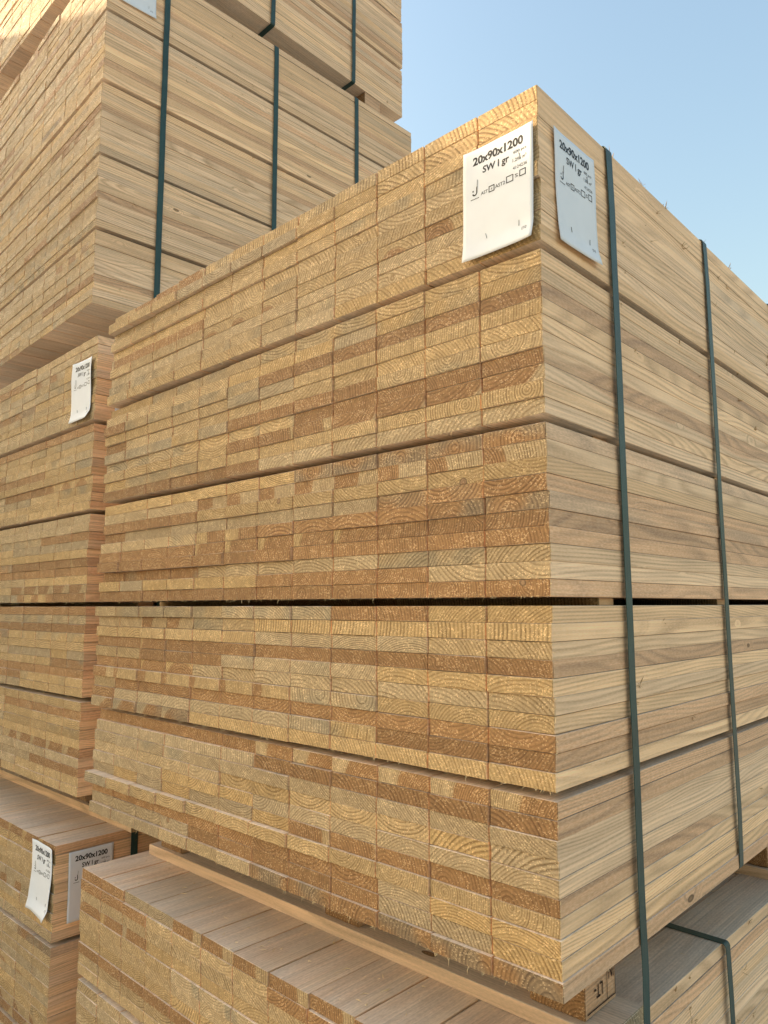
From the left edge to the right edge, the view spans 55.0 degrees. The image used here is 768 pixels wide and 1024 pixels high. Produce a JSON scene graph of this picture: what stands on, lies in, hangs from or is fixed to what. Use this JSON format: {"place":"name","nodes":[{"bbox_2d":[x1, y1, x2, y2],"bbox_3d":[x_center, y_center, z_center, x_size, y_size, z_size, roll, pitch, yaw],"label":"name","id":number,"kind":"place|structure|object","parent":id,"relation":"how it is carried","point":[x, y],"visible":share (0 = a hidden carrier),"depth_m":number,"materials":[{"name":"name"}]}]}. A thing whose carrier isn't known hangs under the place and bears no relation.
{"place":"outdoors","nodes":[
{"label":"outdoors","id":0,"kind":"place"},
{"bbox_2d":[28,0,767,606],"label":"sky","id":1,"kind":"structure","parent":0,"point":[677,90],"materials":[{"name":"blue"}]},
{"bbox_2d":[92,860,752,1017],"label":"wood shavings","id":2,"kind":"object","parent":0,"point":[333,941],"visible":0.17,"depth_m":1.17},
{"bbox_3d":[-0.739,-0.367,2.675,0.836,0.146,1.063,7,-10,-44],"label":"pallet","id":3,"kind":"object","parent":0,"visible":0},
{"bbox_2d":[0,0,410,388],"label":"lumber pack","id":4,"kind":"object","parent":3,"relation":"on","point":[150,150],"visible":0.72,"depth_m":2.19,"materials":[{"name":"brown wood"}]},
{"bbox_2d":[356,92,379,112],"bbox_3d":[-0.719,-1.522,2.898,1.087,0.120,0.911,-7,-10,43],"label":"pallet","id":5,"kind":"object","parent":4,"relation":"on","point":[369,100],"visible":0.06,"depth_m":2.82,"materials":[{"name":"brown wood"}]},
{"bbox_2d":[0,0,402,121],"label":"lumber pack","id":6,"kind":"object","parent":5,"relation":"on","point":[353,47],"visible":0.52,"depth_m":2.69,"materials":[{"name":"brown wood"}]},
{"bbox_3d":[-0.738,1.937,2.259,1.063,0.150,0.835,-7,-10,43],"label":"pallet","id":7,"kind":"object","parent":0,"visible":0},
{"bbox_2d":[0,777,161,1023],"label":"lumber pack","id":8,"kind":"object","parent":7,"relation":"on","point":[43,864],"visible":0.27,"depth_m":1.67,"materials":[{"name":"brown wood"}]},
{"bbox_2d":[0,767,137,832],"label":"pallet","id":9,"kind":"object","parent":8,"relation":"on","point":[81,803],"visible":0.06,"depth_m":1.98,"materials":[{"name":"brown wood"}]},
{"bbox_2d":[0,335,159,796],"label":"lumber pack","id":10,"kind":"object","parent":9,"relation":"on","point":[55,415],"visible":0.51,"depth_m":1.79,"materials":[{"name":"brown wood"}]},
{"bbox_3d":[0.147,1.834,1.417,1.063,0.138,0.835,-7,-10,44],"label":"pallet","id":11,"kind":"object","parent":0,"visible":0},
{"bbox_2d":[76,851,767,1023],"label":"lumber pack","id":12,"kind":"object","parent":11,"relation":"on","point":[146,958],"visible":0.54,"depth_m":1.20,"materials":[{"name":"brown wood"}]},
{"bbox_2d":[149,841,767,1023],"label":"pallet","id":13,"kind":"object","parent":12,"relation":"on","point":[597,1001],"visible":0.14,"depth_m":1.08,"materials":[{"name":"brown wood"}]},
{"bbox_2d":[84,85,767,1023],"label":"lumber pack","id":14,"kind":"object","parent":13,"relation":"on","point":[436,515],"visible":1,"depth_m":1.03,"materials":[{"name":"brown wood"}]}
]}

